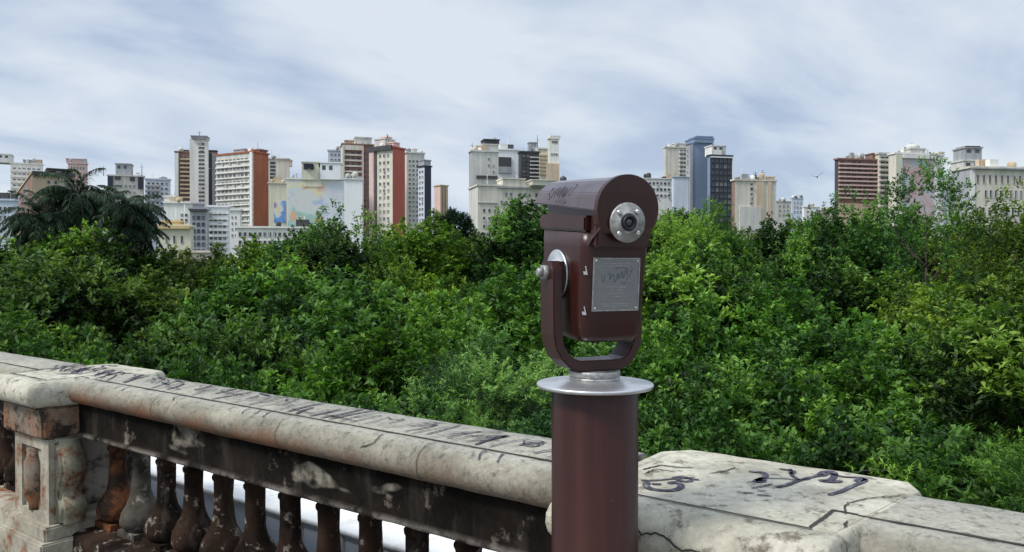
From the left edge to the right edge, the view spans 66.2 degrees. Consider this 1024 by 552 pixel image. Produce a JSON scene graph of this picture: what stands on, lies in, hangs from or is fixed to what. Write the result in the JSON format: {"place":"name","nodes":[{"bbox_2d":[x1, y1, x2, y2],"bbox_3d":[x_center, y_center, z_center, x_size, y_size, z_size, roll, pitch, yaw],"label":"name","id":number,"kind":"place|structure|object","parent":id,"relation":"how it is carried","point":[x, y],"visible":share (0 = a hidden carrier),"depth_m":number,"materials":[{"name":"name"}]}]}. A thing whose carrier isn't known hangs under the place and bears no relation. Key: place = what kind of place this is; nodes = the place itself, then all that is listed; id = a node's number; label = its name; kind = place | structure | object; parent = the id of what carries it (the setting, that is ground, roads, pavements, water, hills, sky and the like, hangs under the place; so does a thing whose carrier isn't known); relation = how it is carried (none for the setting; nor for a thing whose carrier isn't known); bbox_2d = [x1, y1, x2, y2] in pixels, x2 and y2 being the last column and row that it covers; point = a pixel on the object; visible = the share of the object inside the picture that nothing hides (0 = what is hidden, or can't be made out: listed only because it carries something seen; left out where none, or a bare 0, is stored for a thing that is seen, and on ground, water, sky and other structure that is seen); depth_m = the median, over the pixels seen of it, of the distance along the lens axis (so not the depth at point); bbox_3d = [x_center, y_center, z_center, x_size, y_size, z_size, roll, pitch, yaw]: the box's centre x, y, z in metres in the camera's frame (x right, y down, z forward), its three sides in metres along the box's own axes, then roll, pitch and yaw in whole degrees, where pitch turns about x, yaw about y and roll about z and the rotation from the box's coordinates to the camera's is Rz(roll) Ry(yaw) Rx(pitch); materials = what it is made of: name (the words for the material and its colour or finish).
{"place":"outdoors","nodes":[
{"label":"outdoors","id":0,"kind":"place"},
{"bbox_2d":[0,193,18,250],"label":"apartment building","id":1,"kind":"structure","parent":0,"point":[7,200],"depth_m":210.56,"materials":[{"name":"concrete"}]},
{"bbox_2d":[0,153,43,193],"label":"apartment building","id":2,"kind":"structure","parent":0,"point":[20,173],"depth_m":331.61,"materials":[{"name":"concrete"}]},
{"bbox_2d":[16,168,75,234],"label":"apartment building","id":3,"kind":"structure","parent":0,"point":[33,183],"depth_m":253.66,"materials":[{"name":"concrete"}]},
{"bbox_2d":[65,158,88,232],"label":"apartment building","id":4,"kind":"structure","parent":0,"point":[80,165],"depth_m":381.71,"materials":[{"name":"concrete"}]},
{"bbox_2d":[144,175,171,257],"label":"apartment building","id":5,"kind":"structure","parent":0,"point":[161,186],"depth_m":330.88,"materials":[{"name":"concrete"}]},
{"bbox_2d":[157,205,195,260],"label":"yellow house","id":6,"kind":"structure","parent":0,"point":[180,233],"depth_m":150.34,"materials":[{"name":"concrete"}]},
{"bbox_2d":[163,191,192,224],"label":"apartment building","id":7,"kind":"structure","parent":0,"point":[174,207],"depth_m":215.36,"materials":[{"name":"concrete"}]},
{"bbox_2d":[174,138,217,204],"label":"apartment building","id":8,"kind":"structure","parent":0,"point":[185,174],"depth_m":300.08,"materials":[{"name":"concrete"}]},
{"bbox_2d":[188,203,210,249],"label":"apartment building","id":9,"kind":"structure","parent":0,"point":[199,215],"depth_m":185.33,"materials":[{"name":"grey concrete"}]},
{"bbox_2d":[190,131,209,207],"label":"stair tower block","id":10,"kind":"structure","parent":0,"point":[201,168],"depth_m":292.05,"materials":[{"name":"concrete"}]},
{"bbox_2d":[205,205,231,267],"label":"apartment building","id":11,"kind":"structure","parent":0,"point":[219,223],"depth_m":190.31,"materials":[{"name":"concrete"}]},
{"bbox_2d":[230,208,242,265],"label":"apartment building","id":12,"kind":"structure","parent":0,"point":[235,216],"depth_m":205.06,"materials":[{"name":"concrete"}]},
{"bbox_2d":[215,148,269,225],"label":"apartment building","id":13,"kind":"structure","parent":0,"point":[241,178],"depth_m":273.06,"materials":[{"name":"concrete"}]},
{"bbox_2d":[234,216,319,261],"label":"apartment building","id":14,"kind":"structure","parent":0,"point":[267,234],"depth_m":170.78,"materials":[{"name":"concrete"}]},
{"bbox_2d":[267,177,286,225],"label":"apartment building","id":15,"kind":"structure","parent":0,"point":[277,188],"depth_m":262.39,"materials":[{"name":"concrete"}]},
{"bbox_2d":[268,153,292,182],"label":"apartment building","id":16,"kind":"structure","parent":0,"point":[278,167],"depth_m":320.36,"materials":[{"name":"concrete"}]},
{"bbox_2d":[286,161,343,239],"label":"apartment building","id":17,"kind":"structure","parent":0,"point":[313,188],"depth_m":255.60,"materials":[{"name":"concrete"}]},
{"bbox_2d":[343,171,363,252],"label":"apartment building","id":18,"kind":"structure","parent":0,"point":[353,192],"depth_m":240.19,"materials":[{"name":"concrete"}]},
{"bbox_2d":[340,137,373,244],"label":"apartment building","id":19,"kind":"structure","parent":0,"point":[354,154],"depth_m":311.24,"materials":[{"name":"concrete"}]},
{"bbox_2d":[368,134,405,242],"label":"apartment building","id":20,"kind":"structure","parent":0,"point":[387,178],"depth_m":262.39,"materials":[{"name":"white concrete"}]},
{"bbox_2d":[405,148,424,232],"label":"apartment building","id":21,"kind":"structure","parent":0,"point":[413,156],"depth_m":330.60,"materials":[{"name":"concrete"}]},
{"bbox_2d":[417,159,431,231],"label":"apartment building","id":22,"kind":"structure","parent":0,"point":[424,186],"depth_m":301.05,"materials":[{"name":"concrete"}]},
{"bbox_2d":[433,185,448,229],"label":"apartment building","id":23,"kind":"structure","parent":0,"point":[440,198],"depth_m":381.24,"materials":[{"name":"concrete"}]},
{"bbox_2d":[468,138,499,186],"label":"apartment building","id":24,"kind":"structure","parent":0,"point":[483,162],"depth_m":263.04,"materials":[{"name":"grey concrete"}]},
{"bbox_2d":[498,140,519,178],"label":"apartment building","id":25,"kind":"structure","parent":0,"point":[507,161],"depth_m":285.43,"materials":[{"name":"concrete"}]},
{"bbox_2d":[0,0,1023,234],"label":"sky","id":26,"kind":"structure","parent":0,"point":[791,88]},
{"bbox_2d":[468,178,557,240],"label":"apartment building","id":27,"kind":"structure","parent":0,"point":[485,200],"depth_m":231.79,"materials":[{"name":"concrete"}]},
{"bbox_2d":[517,135,539,180],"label":"apartment building","id":28,"kind":"structure","parent":0,"point":[528,164],"depth_m":275.34,"materials":[{"name":"concrete"}]},
{"bbox_2d":[547,135,560,180],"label":"apartment building","id":29,"kind":"structure","parent":0,"point":[553,160],"depth_m":267.77,"materials":[{"name":"concrete"}]},
{"bbox_2d":[643,173,671,252],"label":"apartment building","id":30,"kind":"structure","parent":0,"point":[662,187],"depth_m":301.09,"materials":[{"name":"concrete"}]},
{"bbox_2d":[662,143,685,176],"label":"apartment building","id":31,"kind":"structure","parent":0,"point":[674,159],"depth_m":320.59,"materials":[{"name":"concrete"}]},
{"bbox_2d":[684,136,714,225],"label":"apartment building","id":32,"kind":"structure","parent":0,"point":[696,165],"depth_m":290.38,"materials":[{"name":"blue concrete"}]},
{"bbox_2d":[704,145,732,230],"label":"apartment building","id":33,"kind":"structure","parent":0,"point":[719,172],"depth_m":280.94,"materials":[{"name":"concrete"}]},
{"bbox_2d":[730,170,777,243],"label":"apartment building","id":34,"kind":"structure","parent":0,"point":[753,199],"depth_m":240.96,"materials":[{"name":"concrete"}]},
{"bbox_2d":[776,197,791,230],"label":"apartment building","id":35,"kind":"structure","parent":0,"point":[783,207],"depth_m":420.32,"materials":[{"name":"concrete"}]},
{"bbox_2d":[887,147,944,263],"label":"apartment building","id":36,"kind":"structure","parent":0,"point":[902,157],"depth_m":251.76,"materials":[{"name":"concrete"}]},
{"bbox_2d":[947,146,983,241],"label":"apartment building","id":37,"kind":"structure","parent":0,"point":[964,156],"depth_m":197.52,"materials":[{"name":"grey concrete"}]},
{"bbox_2d":[949,159,1023,237],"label":"apartment building","id":38,"kind":"structure","parent":0,"point":[988,177],"depth_m":180.85,"materials":[{"name":"grey concrete"}]},
{"label":"ground","id":39,"kind":"structure","parent":0,"visible":0},
{"bbox_2d":[0,228,68,270],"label":"tree","id":40,"kind":"object","parent":39,"relation":"on","point":[11,248],"visible":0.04,"depth_m":62.07,"materials":[{"name":"green plant"}]},
{"bbox_2d":[0,190,81,247],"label":"palm tree","id":41,"kind":"object","parent":39,"relation":"on","point":[35,224],"visible":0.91,"depth_m":58.70,"materials":[{"name":"green plant"}]},
{"bbox_2d":[0,255,108,344],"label":"tree","id":42,"kind":"object","parent":39,"relation":"on","point":[5,266],"visible":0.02,"depth_m":36.20,"materials":[{"name":"green plant"}]},
{"bbox_2d":[0,299,112,361],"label":"tree","id":43,"kind":"object","parent":39,"relation":"on","point":[15,334],"visible":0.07,"depth_m":25.04,"materials":[{"name":"green plant"}]},
{"bbox_2d":[30,168,117,231],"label":"palm tree","id":44,"kind":"object","parent":39,"relation":"on","point":[91,201],"visible":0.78,"depth_m":61.06,"materials":[{"name":"green plant"}]},
{"bbox_2d":[20,331,128,365],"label":"tree","id":45,"kind":"object","parent":39,"relation":"on","point":[35,351],"visible":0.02,"depth_m":16.52,"materials":[{"name":"green plant"}]},
{"bbox_2d":[0,240,163,356],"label":"tree","id":46,"kind":"object","parent":39,"relation":"on","point":[68,289],"visible":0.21,"depth_m":35.04,"materials":[{"name":"green plant"}]},
{"bbox_2d":[10,216,187,300],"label":"tree","id":47,"kind":"object","parent":39,"relation":"on","point":[76,243],"visible":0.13,"depth_m":55.80,"materials":[{"name":"green plant"}]},
{"bbox_2d":[51,264,191,360],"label":"tree","id":48,"kind":"object","parent":39,"relation":"on","point":[170,303],"visible":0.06,"depth_m":36.96,"materials":[{"name":"green plant"}]},
{"bbox_2d":[103,163,144,261],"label":"apartment building","id":49,"kind":"structure","parent":39,"relation":"on","point":[124,177],"depth_m":302.37,"materials":[{"name":"grey concrete"}]},
{"bbox_2d":[92,205,170,272],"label":"palm tree","id":50,"kind":"object","parent":39,"relation":"on","point":[133,234],"visible":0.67,"depth_m":59.27,"materials":[{"name":"green plant"}]},
{"bbox_2d":[94,185,172,275],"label":"palm tree","id":51,"kind":"object","parent":39,"relation":"on","point":[126,213],"visible":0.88,"depth_m":59.07,"materials":[{"name":"green plant"}]},
{"bbox_2d":[69,307,211,380],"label":"tree","id":52,"kind":"object","parent":39,"relation":"on","point":[147,358],"visible":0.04,"depth_m":21.04,"materials":[{"name":"green plant"}]},
{"bbox_2d":[120,244,202,287],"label":"tree","id":53,"kind":"object","parent":39,"relation":"on","point":[185,261],"visible":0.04,"depth_m":65.82,"materials":[{"name":"green plant"}]},
{"bbox_2d":[107,282,265,363],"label":"tree","id":54,"kind":"object","parent":39,"relation":"on","point":[233,300],"visible":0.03,"depth_m":32.18,"materials":[{"name":"green plant"}]},
{"bbox_2d":[162,241,239,303],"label":"tree","id":55,"kind":"object","parent":39,"relation":"on","point":[193,283],"visible":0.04,"depth_m":61.46,"materials":[{"name":"green plant"}]},
{"bbox_2d":[160,347,276,394],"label":"tree","id":56,"kind":"object","parent":39,"relation":"on","point":[188,375],"visible":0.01,"depth_m":14.69,"materials":[{"name":"green plant"}]},
{"bbox_2d":[191,233,279,300],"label":"tree","id":57,"kind":"object","parent":39,"relation":"on","point":[249,254],"visible":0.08,"depth_m":58.36,"materials":[{"name":"green plant"}]},
{"bbox_2d":[154,299,335,394],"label":"tree","id":58,"kind":"object","parent":39,"relation":"on","point":[266,353],"visible":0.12,"depth_m":21.38,"materials":[{"name":"green plant"}]},
{"bbox_2d":[148,252,353,351],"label":"tree","id":59,"kind":"object","parent":39,"relation":"on","point":[257,292],"visible":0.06,"depth_m":33.98,"materials":[{"name":"green plant"}]},
{"bbox_2d":[250,379,364,408],"bbox_3d":[-3.060,7.554,12.032,3.698,11.882,3.692,0,1,-1],"label":"bush","id":60,"kind":"object","parent":39,"relation":"on","point":[294,395],"visible":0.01,"depth_m":12.47,"materials":[{"name":"green plant"}]},
{"bbox_2d":[249,214,396,293],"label":"tree","id":61,"kind":"object","parent":39,"relation":"on","point":[346,258],"visible":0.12,"depth_m":53.57,"materials":[{"name":"green plant"}]},
{"bbox_2d":[151,456,495,551],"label":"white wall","id":62,"kind":"structure","parent":39,"relation":"on","point":[393,537],"depth_m":3.85,"materials":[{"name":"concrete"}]},
{"bbox_2d":[248,330,412,414],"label":"tree","id":63,"kind":"object","parent":39,"relation":"on","point":[320,387],"visible":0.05,"depth_m":16.48,"materials":[{"name":"green plant"}]},
{"bbox_2d":[261,198,402,291],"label":"tree","id":64,"kind":"object","parent":39,"relation":"on","point":[367,248],"visible":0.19,"depth_m":51.08,"materials":[{"name":"green plant"}]},
{"bbox_2d":[249,264,445,366],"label":"tree","id":65,"kind":"object","parent":39,"relation":"on","point":[319,316],"visible":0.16,"depth_m":28.91,"materials":[{"name":"green plant"}]},
{"bbox_2d":[276,307,484,418],"bbox_3d":[-2.716,7.057,18.254,6.816,12.768,6.492,0,1,42],"label":"tree","id":66,"kind":"object","parent":39,"relation":"on","point":[394,364],"visible":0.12,"depth_m":17.02,"materials":[{"name":"green plant"}]},
{"bbox_2d":[353,247,476,325],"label":"tree","id":67,"kind":"object","parent":39,"relation":"on","point":[395,270],"visible":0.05,"depth_m":35.67,"materials":[{"name":"green plant"}]},
{"bbox_2d":[350,390,492,427],"bbox_3d":[-1.044,7.514,11.192,3.664,11.978,3.948,0,1,-9],"label":"bush","id":68,"kind":"object","parent":39,"relation":"on","point":[447,411],"visible":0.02,"depth_m":11.15,"materials":[{"name":"green plant"}]},
{"bbox_2d":[372,208,475,299],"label":"tree","id":69,"kind":"object","parent":39,"relation":"on","point":[447,257],"visible":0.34,"depth_m":56.43,"materials":[{"name":"green plant"}]},
{"bbox_2d":[438,206,479,248],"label":"tree","id":70,"kind":"object","parent":39,"relation":"on","point":[460,219],"visible":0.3,"depth_m":118.40,"materials":[{"name":"green plant"}]},
{"bbox_2d":[381,321,568,432],"bbox_3d":[-0.593,7.153,14.191,4.271,12.648,4.443,0,1,-26],"label":"bush","id":71,"kind":"object","parent":39,"relation":"on","point":[468,379],"visible":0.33,"depth_m":13.89,"materials":[{"name":"green plant"}]},
{"bbox_2d":[450,231,519,292],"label":"tree","id":72,"kind":"object","parent":39,"relation":"on","point":[468,271],"visible":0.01,"depth_m":57.83,"materials":[{"name":"green plant"}]},
{"bbox_2d":[400,258,578,371],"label":"tree","id":73,"kind":"object","parent":39,"relation":"on","point":[522,326],"visible":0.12,"depth_m":30.01,"materials":[{"name":"green plant"}]},
{"bbox_2d":[459,193,547,305],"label":"tree","id":74,"kind":"object","parent":39,"relation":"on","point":[521,227],"visible":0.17,"depth_m":51.98,"materials":[{"name":"green plant"}]},
{"bbox_2d":[486,403,551,437],"bbox_3d":[0.220,7.546,10.244,3.652,11.929,3.478,0,1,-10],"label":"bush","id":75,"kind":"object","parent":39,"relation":"on","point":[543,425],"visible":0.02,"depth_m":10.33,"materials":[{"name":"green plant"}]},
{"bbox_2d":[479,260,642,354],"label":"tree","id":76,"kind":"object","parent":39,"relation":"on","point":[532,284],"visible":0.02,"depth_m":35.03,"materials":[{"name":"green plant"}]},
{"bbox_2d":[460,341,663,435],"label":"tree","id":77,"kind":"object","parent":39,"relation":"on","point":[593,349],"visible":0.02,"depth_m":17.66,"materials":[{"name":"green plant"}]},
{"bbox_2d":[646,205,708,259],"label":"tree","id":78,"kind":"object","parent":39,"relation":"on","point":[652,246],"visible":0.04,"depth_m":58.63,"materials":[{"name":"green plant"}]},
{"bbox_2d":[671,170,688,223],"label":"apartment building","id":79,"kind":"structure","parent":39,"relation":"on","point":[680,191],"depth_m":290.06,"materials":[{"name":"concrete"}]},
{"bbox_2d":[596,286,774,440],"bbox_3d":[3.797,6.838,18.116,6.174,13.209,5.588,0,1,-25],"label":"tree","id":80,"kind":"object","parent":39,"relation":"on","point":[678,358],"visible":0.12,"depth_m":17.78,"materials":[{"name":"green plant"}]},
{"bbox_2d":[602,240,781,395],"bbox_3d":[6.820,5.781,32.355,10.682,15.074,9.914,0,1,25],"label":"tree","id":81,"kind":"object","parent":39,"relation":"on","point":[670,282],"visible":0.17,"depth_m":31.16,"materials":[{"name":"green plant"}]},
{"bbox_2d":[651,196,757,305],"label":"tree","id":82,"kind":"object","parent":39,"relation":"on","point":[712,231],"visible":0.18,"depth_m":45.31,"materials":[{"name":"green plant"}]},
{"bbox_2d":[638,388,800,464],"bbox_3d":[2.187,7.380,9.041,3.439,12.282,3.800,0,1,-32],"label":"bush","id":83,"kind":"object","parent":39,"relation":"on","point":[719,438],"visible":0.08,"depth_m":8.73,"materials":[{"name":"green plant"}]},
{"bbox_2d":[638,340,834,460],"bbox_3d":[4.166,7.361,15.385,5.573,12.210,5.173,0,1,-8],"label":"tree","id":84,"kind":"object","parent":39,"relation":"on","point":[735,381],"visible":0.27,"depth_m":14.22,"materials":[{"name":"green plant"}]},
{"bbox_2d":[670,234,855,331],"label":"tree","id":85,"kind":"object","parent":39,"relation":"on","point":[750,260],"visible":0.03,"depth_m":37.63,"materials":[{"name":"green plant"}]},
{"bbox_2d":[746,212,847,288],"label":"tree","id":86,"kind":"object","parent":39,"relation":"on","point":[780,234],"visible":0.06,"depth_m":54.87,"materials":[{"name":"green plant"}]},
{"bbox_2d":[722,397,900,479],"bbox_3d":[3.192,7.460,8.571,3.692,12.132,3.698,0,1,43],"label":"bush","id":87,"kind":"object","parent":39,"relation":"on","point":[791,451],"visible":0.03,"depth_m":8.22,"materials":[{"name":"green plant"}]},
{"bbox_2d":[745,316,901,454],"bbox_3d":[6.970,7.151,18.165,6.260,12.582,6.573,0,1,-31],"label":"tree","id":88,"kind":"object","parent":39,"relation":"on","point":[819,347],"visible":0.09,"depth_m":17.09,"materials":[{"name":"green plant"}]},
{"bbox_2d":[725,273,930,395],"bbox_3d":[11.460,6.591,30.118,9.457,13.494,10.449,0,1,-35],"label":"tree","id":89,"kind":"object","parent":39,"relation":"on","point":[782,313],"visible":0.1,"depth_m":29.63,"materials":[{"name":"green plant"}]},
{"bbox_2d":[771,206,904,308],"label":"tree","id":90,"kind":"object","parent":39,"relation":"on","point":[864,246],"visible":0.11,"depth_m":42.48,"materials":[{"name":"green plant"}]},
{"bbox_2d":[768,185,928,282],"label":"tree","id":91,"kind":"object","parent":39,"relation":"on","point":[847,210],"visible":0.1,"depth_m":49.18,"materials":[{"name":"green plant"}]},
{"bbox_2d":[833,153,877,234],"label":"apartment building","id":92,"kind":"structure","parent":39,"relation":"on","point":[858,172],"depth_m":260.99,"materials":[{"name":"concrete"}]},
{"bbox_2d":[754,332,974,469],"bbox_3d":[6.357,7.253,14.122,5.159,12.448,5.700,0,1,-3],"label":"tree","id":93,"kind":"object","parent":39,"relation":"on","point":[870,380],"visible":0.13,"depth_m":14.16,"materials":[{"name":"green plant"}]},
{"bbox_2d":[783,251,958,344],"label":"tree","id":94,"kind":"object","parent":39,"relation":"on","point":[861,292],"visible":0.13,"depth_m":37.94,"materials":[{"name":"green plant"}]},
{"bbox_2d":[874,152,888,227],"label":"apartment building","id":95,"kind":"structure","parent":39,"relation":"on","point":[882,166],"depth_m":261.89,"materials":[{"name":"concrete"}]},
{"bbox_2d":[788,404,1023,511],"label":"bush","id":96,"kind":"object","parent":39,"relation":"on","point":[844,449],"visible":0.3,"depth_m":7.39,"materials":[{"name":"green plant"}]},
{"bbox_2d":[871,152,994,293],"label":"tree","id":97,"kind":"object","parent":39,"relation":"on","point":[898,228],"visible":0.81,"depth_m":39.52,"materials":[{"name":"green plant"}]},
{"bbox_2d":[843,422,1023,512],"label":"bush","id":98,"kind":"object","parent":39,"relation":"on","point":[994,472],"visible":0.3,"depth_m":6.66,"materials":[{"name":"green plant"}]},
{"bbox_2d":[848,319,1020,435],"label":"tree","id":99,"kind":"object","parent":39,"relation":"on","point":[887,343],"visible":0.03,"depth_m":16.49,"materials":[{"name":"green plant"}]},
{"bbox_2d":[861,267,1016,484],"bbox_3d":[16.526,6.488,29.574,9.914,13.708,10.682,0,1,-24],"label":"tree","id":100,"kind":"object","parent":39,"relation":"on","point":[919,302],"visible":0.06,"depth_m":30.06,"materials":[{"name":"green plant"}]},
{"bbox_2d":[881,201,1003,293],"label":"tree","id":101,"kind":"object","parent":39,"relation":"on","point":[920,225],"visible":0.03,"depth_m":54.23,"materials":[{"name":"green plant"}]},
{"bbox_2d":[872,280,1023,492],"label":"tree","id":102,"kind":"object","parent":39,"relation":"on","point":[987,353],"visible":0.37,"depth_m":12.46,"materials":[{"name":"green plant"}]},
{"bbox_2d":[912,196,1023,295],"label":"tree","id":103,"kind":"object","parent":39,"relation":"on","point":[997,250],"visible":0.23,"depth_m":44.75,"materials":[{"name":"green plant"}]},
{"bbox_2d":[918,178,1023,293],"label":"tree","id":104,"kind":"object","parent":39,"relation":"on","point":[1005,208],"visible":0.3,"depth_m":43.82,"materials":[{"name":"green plant"}]},
{"bbox_2d":[921,213,1023,295],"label":"tree","id":105,"kind":"object","parent":39,"relation":"on","point":[1020,249],"visible":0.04,"depth_m":51.93,"materials":[{"name":"green plant"}]},
{"bbox_2d":[939,254,1023,365],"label":"tree","id":106,"kind":"object","parent":39,"relation":"on","point":[1015,287],"visible":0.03,"depth_m":27.44,"materials":[{"name":"green plant"}]},
{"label":"pavement","id":107,"kind":"structure","parent":0,"visible":0},
{"bbox_2d":[0,352,1023,551],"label":"stone balustrade","id":108,"kind":"object","parent":107,"relation":"on","point":[80,445],"visible":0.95,"depth_m":2.56,"materials":[{"name":"stone"}]},
{"bbox_2d":[535,174,658,551],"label":"viewing telescope","id":109,"kind":"object","parent":107,"relation":"on","point":[591,269],"visible":1,"depth_m":1.48,"materials":[{"name":"brown metal"}]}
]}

